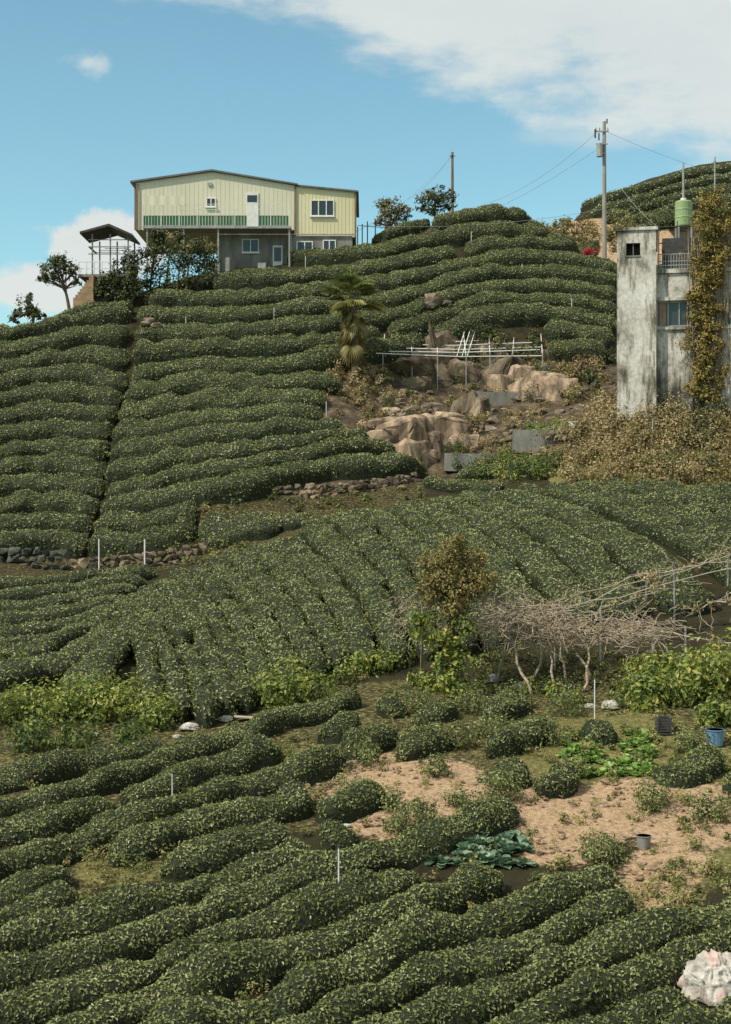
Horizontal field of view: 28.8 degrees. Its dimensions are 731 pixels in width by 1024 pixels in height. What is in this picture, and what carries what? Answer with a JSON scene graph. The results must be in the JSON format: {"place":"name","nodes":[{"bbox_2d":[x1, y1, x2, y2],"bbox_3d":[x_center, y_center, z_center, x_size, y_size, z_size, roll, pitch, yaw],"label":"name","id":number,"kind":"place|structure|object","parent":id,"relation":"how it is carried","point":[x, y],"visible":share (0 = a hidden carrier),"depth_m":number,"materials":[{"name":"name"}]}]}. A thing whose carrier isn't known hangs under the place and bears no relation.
{"place":"outdoors","nodes":[
{"label":"outdoors","id":0,"kind":"place"},
{"bbox_2d":[199,485,424,521],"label":"dry grass","id":1,"kind":"structure","parent":0,"point":[365,498],"depth_m":66.50,"materials":[{"name":"brown plant"}]},
{"bbox_2d":[0,161,730,1010],"bbox_3d":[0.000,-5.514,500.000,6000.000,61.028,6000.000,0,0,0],"label":"ground","id":2,"kind":"structure","parent":0,"point":[372,691],"depth_m":33.45,"materials":[{"name":"soil"}]},
{"bbox_2d":[7,292,46,324],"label":"tree","id":3,"kind":"object","parent":2,"relation":"on","point":[31,310],"visible":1,"depth_m":88.79,"materials":[{"name":"green plant"}]},
{"bbox_2d":[0,547,69,569],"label":"stone retaining wall","id":4,"kind":"structure","parent":2,"relation":"on","point":[16,554],"depth_m":64.54,"materials":[{"name":"stone"}]},
{"bbox_2d":[35,250,81,309],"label":"tree","id":5,"kind":"object","parent":2,"relation":"on","point":[54,260],"visible":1,"depth_m":89.97,"materials":[{"name":"green plant"}]},
{"bbox_2d":[0,300,133,559],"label":"tea hedge rows","id":6,"kind":"object","parent":2,"relation":"on","point":[63,390],"visible":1,"depth_m":77.45,"materials":[{"name":"green plant"}]},
{"bbox_2d":[0,563,156,697],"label":"tea hedge rows","id":7,"kind":"object","parent":2,"relation":"on","point":[58,624],"visible":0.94,"depth_m":43.92,"materials":[{"name":"green plant"}]},
{"bbox_2d":[0,648,182,754],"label":"grape vines","id":8,"kind":"object","parent":2,"relation":"on","point":[71,699],"visible":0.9,"depth_m":34.69,"materials":[{"name":"green plant"}]},
{"bbox_2d":[73,224,139,306],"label":"garden pavilion","id":9,"kind":"structure","parent":2,"relation":"on","point":[92,235],"depth_m":90.07,"materials":[{"name":"metal"}]},
{"bbox_2d":[69,540,209,571],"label":"stone retaining wall","id":10,"kind":"structure","parent":2,"relation":"on","point":[177,554],"depth_m":64.14,"materials":[{"name":"stone"}]},
{"bbox_2d":[92,226,224,301],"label":"tree thicket","id":11,"kind":"object","parent":2,"relation":"on","point":[146,283],"visible":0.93,"depth_m":92.05,"materials":[{"name":"green plant"}]},
{"bbox_2d":[165,231,216,255],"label":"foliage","id":12,"kind":"object","parent":11,"relation":"on","point":[188,244],"visible":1,"depth_m":91.50,"materials":[{"name":"green plant"}]},
{"bbox_2d":[86,533,248,565],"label":"dry grass","id":13,"kind":"structure","parent":2,"relation":"on","point":[201,559],"depth_m":63.77,"materials":[{"name":"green plant"}]},
{"bbox_2d":[179,722,199,729],"bbox_3d":[-4.224,5.143,34.174,0.525,0.199,0.369,0,0,0],"label":"plastic bag","id":14,"kind":"object","parent":2,"relation":"on","point":[189,726],"visible":0.98,"depth_m":34.05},
{"bbox_2d":[146,229,289,290],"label":"deck posts","id":15,"kind":"object","parent":2,"relation":"on","point":[217,245],"visible":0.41,"depth_m":95.40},
{"bbox_2d":[143,203,288,225],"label":"railing rails","id":16,"kind":"object","parent":15,"relation":"on","point":[197,209],"visible":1,"depth_m":95.32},
{"bbox_2d":[143,196,184,204],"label":"tarpaulin","id":17,"kind":"object","parent":16,"relation":"attached to","point":[163,200],"visible":1,"depth_m":95.25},
{"bbox_2d":[143,216,287,224],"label":"railing panel","id":18,"kind":"object","parent":16,"relation":"attached to","point":[242,220],"visible":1,"depth_m":95.32,"materials":[{"name":"metal"}]},
{"bbox_2d":[143,215,287,225],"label":"railing panel top","id":19,"kind":"object","parent":18,"relation":"attached to","point":[212,215],"visible":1,"depth_m":95.30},
{"bbox_2d":[247,210,257,226],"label":"laundry sheet","id":20,"kind":"object","parent":16,"relation":"attached to","point":[252,218],"visible":1,"depth_m":95.27,"materials":[{"name":"white fabric"}]},
{"bbox_2d":[210,257,265,274],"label":"terrace items","id":21,"kind":"object","parent":2,"relation":"on","point":[227,264],"visible":0.43,"depth_m":95.20,"materials":[{"name":"grey metal"}]},
{"bbox_2d":[219,233,291,270],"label":"walls","id":22,"kind":"structure","parent":2,"relation":"on","point":[230,244],"depth_m":97.10,"materials":[{"name":"grey concrete"}]},
{"bbox_2d":[135,172,294,253],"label":"walls","id":23,"kind":"structure","parent":22,"relation":"on","point":[218,190],"depth_m":97.00,"materials":[{"name":"metal"}]},
{"bbox_2d":[136,172,290,229],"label":"cladding ribs","id":24,"kind":"object","parent":23,"relation":"attached to","point":[211,197],"visible":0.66,"depth_m":96.99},
{"bbox_2d":[130,169,297,186],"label":"roof","id":25,"kind":"structure","parent":23,"relation":"on","point":[132,182],"depth_m":96.78,"materials":[{"name":"metal"}]},
{"bbox_2d":[143,226,291,232],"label":"deck","id":26,"kind":"structure","parent":23,"relation":"attached to","point":[239,229],"depth_m":95.71,"materials":[{"name":"grey metal"}]},
{"bbox_2d":[134,183,355,236],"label":"corner trim","id":27,"kind":"structure","parent":23,"relation":"attached to","point":[294,209],"depth_m":96.95,"materials":[{"name":"dark grey painted metal"}]},
{"bbox_2d":[246,199,257,214],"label":"door","id":28,"kind":"structure","parent":23,"relation":"attached to","point":[249,205],"depth_m":96.93,"materials":[{"name":"white paint"}]},
{"bbox_2d":[242,239,258,251],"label":"window frame","id":29,"kind":"object","parent":22,"relation":"attached to","point":[250,243],"visible":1,"depth_m":97.04,"materials":[{"name":"white paint"}]},
{"bbox_2d":[243,240,257,251],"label":"window glass","id":30,"kind":"object","parent":29,"relation":"attached to","point":[246,245],"visible":1,"depth_m":97.08,"materials":[{"name":"blue"}]},
{"bbox_2d":[273,245,282,265],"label":"door","id":31,"kind":"structure","parent":22,"relation":"attached to","point":[275,263],"depth_m":97.05,"materials":[{"name":"white paint"}]},
{"bbox_2d":[274,247,280,260],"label":"door panel","id":32,"kind":"structure","parent":31,"relation":"attached to","point":[277,253],"depth_m":97.04,"materials":[{"name":"blue glass"}]},
{"bbox_2d":[240,651,342,710],"bbox_3d":[-1.885,4.474,36.549,2.640,1.925,3.484,0,0,0],"label":"vine shrub","id":33,"kind":"object","parent":2,"relation":"on","point":[286,688],"visible":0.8,"depth_m":35.73,"materials":[{"name":"green plant"}]},
{"bbox_2d":[292,236,352,250],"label":"annex lower walls","id":34,"kind":"structure","parent":2,"relation":"on","point":[342,241],"depth_m":96.50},
{"bbox_2d":[298,242,311,250],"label":"annex lower window glass","id":35,"kind":"object","parent":34,"relation":"in","point":[308,245],"visible":0.64,"depth_m":96.48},
{"bbox_2d":[296,186,355,245],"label":"annex walls","id":36,"kind":"structure","parent":34,"relation":"on","point":[314,221],"depth_m":97.05,"materials":[{"name":"metal"}]},
{"bbox_2d":[311,200,333,215],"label":"window frame","id":37,"kind":"object","parent":36,"relation":"attached to","point":[318,207],"visible":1,"depth_m":96.97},
{"bbox_2d":[312,201,332,214],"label":"window pane","id":38,"kind":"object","parent":37,"relation":"in","point":[322,207],"visible":1,"depth_m":97.01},
{"bbox_2d":[297,187,352,236],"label":"annex ribs","id":39,"kind":"object","parent":36,"relation":"attached to","point":[330,217],"visible":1,"depth_m":97.03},
{"bbox_2d":[298,185,358,217],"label":"annex roof","id":40,"kind":"structure","parent":36,"relation":"on","point":[357,199],"depth_m":96.91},
{"bbox_2d":[271,472,416,498],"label":"stone retaining wall","id":41,"kind":"structure","parent":2,"relation":"on","point":[362,485],"depth_m":68.00,"materials":[{"name":"stone"}]},
{"bbox_2d":[324,354,375,407],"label":"dry shrubs","id":42,"kind":"object","parent":2,"relation":"on","point":[361,398],"visible":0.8,"depth_m":79.91,"materials":[{"name":"brown plant"}]},
{"bbox_2d":[88,203,616,557],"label":"tea hedge rows","id":43,"kind":"object","parent":2,"relation":"on","point":[224,402],"visible":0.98,"depth_m":82.86,"materials":[{"name":"green plant"}]},
{"bbox_2d":[320,269,386,378],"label":"palm tree","id":44,"kind":"object","parent":2,"relation":"on","point":[351,341],"visible":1,"depth_m":80.72,"materials":[{"name":"green plant"}]},
{"bbox_2d":[198,457,522,551],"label":"tea hedge rows","id":45,"kind":"object","parent":2,"relation":"on","point":[247,526],"visible":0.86,"depth_m":64.67,"materials":[{"name":"green plant"}]},
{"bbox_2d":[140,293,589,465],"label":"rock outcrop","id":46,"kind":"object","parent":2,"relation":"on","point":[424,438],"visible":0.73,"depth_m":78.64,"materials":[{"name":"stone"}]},
{"bbox_2d":[0,687,730,1023],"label":"tea hedge rows","id":47,"kind":"object","parent":2,"relation":"on","point":[378,933],"visible":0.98,"depth_m":21.89,"materials":[{"name":"green plant"}]},
{"bbox_2d":[4,670,730,1008],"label":"weeds","id":48,"kind":"object","parent":2,"relation":"on","point":[141,865],"visible":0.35,"depth_m":25.71,"materials":[{"name":"green plant"}]},
{"bbox_2d":[318,642,418,684],"bbox_3d":[0.139,4.168,38.569,3.363,1.281,1.640,0,0,-33],"label":"vine shrub","id":49,"kind":"object","parent":2,"relation":"on","point":[356,665],"visible":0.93,"depth_m":38.25,"materials":[{"name":"green plant"}]},
{"bbox_2d":[357,216,388,245],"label":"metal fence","id":50,"kind":"object","parent":2,"relation":"on","point":[367,231],"visible":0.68,"depth_m":98.47,"materials":[{"name":"metal"}]},
{"bbox_2d":[372,196,413,230],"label":"tree","id":51,"kind":"object","parent":2,"relation":"on","point":[385,205],"visible":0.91,"depth_m":100.80,"materials":[{"name":"green plant"}]},
{"bbox_2d":[375,587,447,648],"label":"dry twigs","id":52,"kind":"object","parent":2,"relation":"on","point":[405,623],"visible":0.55,"depth_m":36.63,"materials":[{"name":"plant"}]},
{"bbox_2d":[389,403,437,415],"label":"stone retaining wall","id":53,"kind":"structure","parent":2,"relation":"on","point":[425,407],"depth_m":77.36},
{"bbox_2d":[114,477,730,728],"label":"tea hedge rows","id":54,"kind":"object","parent":2,"relation":"on","point":[206,635],"visible":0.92,"depth_m":46.41,"materials":[{"name":"green plant"}]},
{"bbox_2d":[414,184,458,217],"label":"tree","id":55,"kind":"object","parent":2,"relation":"on","point":[431,195],"visible":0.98,"depth_m":101.75,"materials":[{"name":"green plant"}]},
{"bbox_2d":[314,355,571,479],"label":"dry shrubs","id":56,"kind":"object","parent":2,"relation":"on","point":[431,399],"visible":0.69,"depth_m":77.00,"materials":[{"name":"brown plant"}]},
{"bbox_2d":[415,652,488,698],"bbox_3d":[2.261,4.342,37.332,1.606,1.154,4.157,0,0,12],"label":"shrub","id":57,"kind":"object","parent":2,"relation":"on","point":[448,687],"visible":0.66,"depth_m":36.28,"materials":[{"name":"green plant"}]},
{"bbox_2d":[450,152,454,211],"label":"utility pole","id":58,"kind":"object","parent":2,"relation":"on","point":[452,155],"visible":0.57,"depth_m":103.92,"materials":[{"name":"brown wood"}]},
{"bbox_2d":[410,531,500,681],"bbox_3d":[2.296,2.696,35.951,2.333,4.427,1.574,0,0,24],"label":"tree","id":59,"kind":"object","parent":2,"relation":"on","point":[450,589],"visible":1,"depth_m":35.77,"materials":[{"name":"green plant"}]},
{"bbox_2d":[403,606,479,688],"bbox_3d":[1.909,3.423,35.613,1.866,2.185,1.078,0,0,6],"label":"climbing vine","id":60,"kind":"object","parent":59,"relation":"attached to","point":[457,661],"visible":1,"depth_m":35.50,"materials":[{"name":"green plant"}]},
{"bbox_2d":[376,331,542,389],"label":"pipe trellis","id":61,"kind":"object","parent":2,"relation":"on","point":[465,352],"visible":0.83,"depth_m":83.15,"materials":[{"name":"white paint"}]},
{"bbox_2d":[385,321,546,363],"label":"creeping plants","id":62,"kind":"object","parent":2,"relation":"on","point":[486,329],"visible":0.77,"depth_m":84.50,"materials":[{"name":"green plant"}]},
{"bbox_2d":[444,453,491,470],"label":"ledge","id":63,"kind":"object","parent":2,"relation":"on","point":[448,462],"visible":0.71,"depth_m":73.23,"materials":[{"name":"grey concrete"}]},
{"bbox_2d":[358,328,590,482],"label":"green shrubs","id":64,"kind":"object","parent":2,"relation":"on","point":[407,390],"visible":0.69,"depth_m":78.58,"materials":[{"name":"green plant"}]},
{"bbox_2d":[424,829,537,869],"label":"cabbage plants","id":65,"kind":"object","parent":2,"relation":"on","point":[509,845],"visible":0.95,"depth_m":24.49,"materials":[{"name":"green plant"}]},
{"bbox_2d":[406,666,585,704],"bbox_3d":[3.469,4.422,36.081,5.156,0.733,1.600,0,0,36],"label":"vine shrub","id":66,"kind":"object","parent":2,"relation":"on","point":[417,676],"visible":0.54,"depth_m":36.04,"materials":[{"name":"green plant"}]},
{"bbox_2d":[476,391,520,406],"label":"ledge","id":67,"kind":"object","parent":2,"relation":"on","point":[499,398],"visible":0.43,"depth_m":79.24,"materials":[{"name":"grey concrete"}]},
{"bbox_2d":[444,432,565,484],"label":"green shrubs","id":68,"kind":"object","parent":2,"relation":"on","point":[538,465],"visible":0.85,"depth_m":69.63,"materials":[{"name":"green plant"}]},
{"bbox_2d":[305,756,716,903],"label":"weeds","id":69,"kind":"object","parent":2,"relation":"on","point":[562,835],"visible":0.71,"depth_m":26.06,"materials":[{"name":"plant"}]},
{"bbox_2d":[331,675,730,866],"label":"tea shrub","id":70,"kind":"object","parent":2,"relation":"on","point":[463,801],"visible":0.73,"depth_m":27.36,"materials":[{"name":"green plant"}]},
{"bbox_2d":[512,430,560,452],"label":"ledge","id":71,"kind":"object","parent":2,"relation":"on","point":[521,441],"visible":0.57,"depth_m":72.25,"materials":[{"name":"grey concrete"}]},
{"bbox_2d":[506,429,575,440],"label":"stone retaining wall","id":72,"kind":"structure","parent":2,"relation":"on","point":[553,432],"depth_m":71.74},
{"bbox_2d":[525,417,568,442],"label":"green shrubs","id":73,"kind":"object","parent":2,"relation":"on","point":[540,427],"visible":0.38,"depth_m":73.83,"materials":[{"name":"green plant"}]},
{"bbox_2d":[410,583,693,693],"bbox_3d":[4.931,3.253,37.002,7.536,2.740,4.455,0,0,0],"label":"dry grape vine","id":74,"kind":"object","parent":2,"relation":"on","point":[528,615],"visible":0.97,"depth_m":36.40,"materials":[{"name":"plant"}]},
{"bbox_2d":[474,639,637,694],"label":"green shrubs","id":75,"kind":"object","parent":2,"relation":"on","point":[544,677],"visible":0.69,"depth_m":37.43,"materials":[{"name":"green plant"}]},
{"bbox_2d":[548,352,616,402],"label":"dry shrubs","id":76,"kind":"object","parent":2,"relation":"on","point":[595,363],"visible":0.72,"depth_m":80.28,"materials":[{"name":"brown plant"}]},
{"bbox_2d":[539,204,636,251],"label":"green shrubs","id":77,"kind":"object","parent":2,"relation":"on","point":[567,223],"visible":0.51,"depth_m":112.70,"materials":[{"name":"green plant"}]},
{"bbox_2d":[582,246,599,255],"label":"red flowers","id":78,"kind":"object","parent":2,"relation":"on","point":[590,251],"visible":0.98,"depth_m":97.00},
{"bbox_2d":[578,254,616,390],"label":"green shrubs","id":79,"kind":"object","parent":2,"relation":"on","point":[610,357],"visible":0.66,"depth_m":80.49,"materials":[{"name":"green plant"}]},
{"bbox_2d":[594,119,608,259],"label":"utility pole","id":80,"kind":"object","parent":2,"relation":"on","point":[600,149],"visible":0.96,"depth_m":95.38,"materials":[{"name":"concrete"}]},
{"bbox_2d":[356,132,729,231],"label":"power lines","id":81,"kind":"object","parent":80,"relation":"attached to","point":[527,192],"visible":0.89,"depth_m":98.31,"materials":[{"name":"grey metal"}]},
{"bbox_2d":[601,700,620,708],"bbox_3d":[5.821,4.554,33.672,0.495,0.221,0.429,0,0,0],"label":"plastic bag","id":82,"kind":"object","parent":2,"relation":"on","point":[614,703],"visible":0.87,"depth_m":33.54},
{"bbox_2d":[503,554,730,669],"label":"bamboo trellis","id":83,"kind":"object","parent":2,"relation":"on","point":[673,582],"visible":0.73,"depth_m":39.86,"materials":[{"name":"grey wood"}]},
{"bbox_2d":[529,534,730,651],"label":"trellis vine","id":84,"kind":"object","parent":2,"relation":"on","point":[652,575],"visible":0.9,"depth_m":39.95,"materials":[{"name":"brown plant"}]},
{"bbox_2d":[626,244,639,255],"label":"window","id":85,"kind":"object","parent":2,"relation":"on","point":[629,249],"depth_m":70.64,"materials":[{"name":"glass"}]},
{"bbox_2d":[542,727,730,782],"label":"leafy greens","id":86,"kind":"object","parent":2,"relation":"on","point":[631,770],"visible":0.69,"depth_m":29.46,"materials":[{"name":"green plant"}]},
{"bbox_2d":[549,381,730,485],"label":"dry shrubs","id":87,"kind":"object","parent":2,"relation":"on","point":[601,414],"visible":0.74,"depth_m":67.43,"materials":[{"name":"brown plant"}]},
{"bbox_2d":[636,834,651,848],"bbox_3d":[4.827,5.719,24.680,0.274,0.224,0.276,0,0,0],"label":"grey bucket","id":88,"kind":"object","parent":2,"relation":"on","point":[643,841],"visible":1,"depth_m":24.59,"materials":[{"name":"plastic"}]},
{"bbox_2d":[580,162,730,230],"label":"tea hedge rows","id":89,"kind":"object","parent":2,"relation":"on","point":[702,179],"visible":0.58,"depth_m":130.21,"materials":[{"name":"green plant"}]},
{"bbox_2d":[655,716,671,734],"bbox_3d":[6.524,4.675,31.155,0.300,0.360,0.310,0,0,0],"label":"plastic crate","id":90,"kind":"object","parent":2,"relation":"on","point":[664,723],"visible":0.96,"depth_m":31.01,"materials":[{"name":"plastic"}]},
{"bbox_2d":[605,625,730,727],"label":"vine shrub","id":91,"kind":"object","parent":2,"relation":"on","point":[707,675],"visible":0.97,"depth_m":33.25,"materials":[{"name":"green plant"}]},
{"bbox_2d":[622,190,730,229],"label":"green shrubs","id":92,"kind":"object","parent":2,"relation":"on","point":[666,214],"visible":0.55,"depth_m":114.55,"materials":[{"name":"green plant"}]},
{"bbox_2d":[628,385,730,477],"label":"green shrubs","id":93,"kind":"object","parent":2,"relation":"on","point":[704,422],"visible":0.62,"depth_m":67.86,"materials":[{"name":"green plant"}]},
{"bbox_2d":[675,163,692,237],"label":"water tank","id":94,"kind":"object","parent":2,"relation":"on","point":[683,207],"visible":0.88,"depth_m":77.65,"materials":[{"name":"green plastic"}]},
{"bbox_2d":[656,271,730,419],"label":"wall","id":95,"kind":"structure","parent":2,"relation":"on","point":[670,365],"depth_m":69.92,"materials":[{"name":"paint"}]},
{"bbox_2d":[657,301,690,326],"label":"window frame","id":96,"kind":"object","parent":95,"relation":"attached to","point":[679,302],"visible":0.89,"depth_m":70.07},
{"bbox_2d":[660,303,665,325],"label":"window board","id":97,"kind":"object","parent":96,"relation":"attached to","point":[662,314],"depth_m":70.10,"materials":[{"name":"brown wood"}]},
{"bbox_2d":[658,302,700,325],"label":"window glass","id":98,"kind":"object","parent":96,"relation":"in","point":[673,313],"visible":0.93,"depth_m":70.06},
{"bbox_2d":[656,267,730,329],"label":"string course","id":99,"kind":"object","parent":95,"relation":"attached to","point":[659,271],"visible":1,"depth_m":69.84,"materials":[{"name":"paint"}]},
{"bbox_2d":[657,252,730,268],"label":"balcony railing","id":100,"kind":"object","parent":95,"relation":"on","point":[673,261],"visible":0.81,"depth_m":69.98,"materials":[{"name":"grey metal"}]},
{"bbox_2d":[673,181,730,405],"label":"hanging vines","id":101,"kind":"object","parent":95,"relation":"attached to","point":[716,258],"visible":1,"depth_m":69.14,"materials":[{"name":"plant"}]},
{"bbox_2d":[677,949,730,1006],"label":"white flowers","id":102,"kind":"object","parent":2,"relation":"on","point":[705,977],"visible":0.88,"depth_m":18.95,"materials":[{"name":"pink plant"}]},
{"bbox_2d":[705,728,724,746],"bbox_3d":[7.389,4.763,30.080,0.418,0.344,0.424,0,0,0],"label":"blue bucket","id":103,"kind":"object","parent":2,"relation":"on","point":[717,735],"visible":0.9,"depth_m":29.93,"materials":[{"name":"plastic"}]},
{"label":"back walls","id":104,"kind":"object","parent":2,"relation":"on","visible":0},
{"bbox_2d":[658,220,723,268],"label":"net frame","id":105,"kind":"object","parent":104,"relation":"on","point":[677,226],"visible":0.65,"depth_m":70.49,"materials":[{"name":"metal"}]},
{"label":"roof slab","id":106,"kind":"object","parent":104,"relation":"on","visible":0},
{"bbox_2d":[662,236,730,268],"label":"wall","id":107,"kind":"structure","parent":106,"relation":"on","point":[669,248],"depth_m":73.35,"materials":[{"name":"concrete"}]},
{"bbox_2d":[0,0,730,326],"label":"sky","id":108,"kind":"structure","parent":0,"point":[373,98],"materials":[{"name":"blue"}]},
{"bbox_2d":[617,230,655,420],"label":"stair tower walls","id":109,"kind":"structure","parent":0,"point":[636,329],"depth_m":69.81,"materials":[{"name":"concrete"}]},
{"bbox_2d":[615,226,657,251],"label":"stair tower cap","id":110,"kind":"object","parent":109,"relation":"on","point":[637,228],"visible":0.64,"depth_m":69.82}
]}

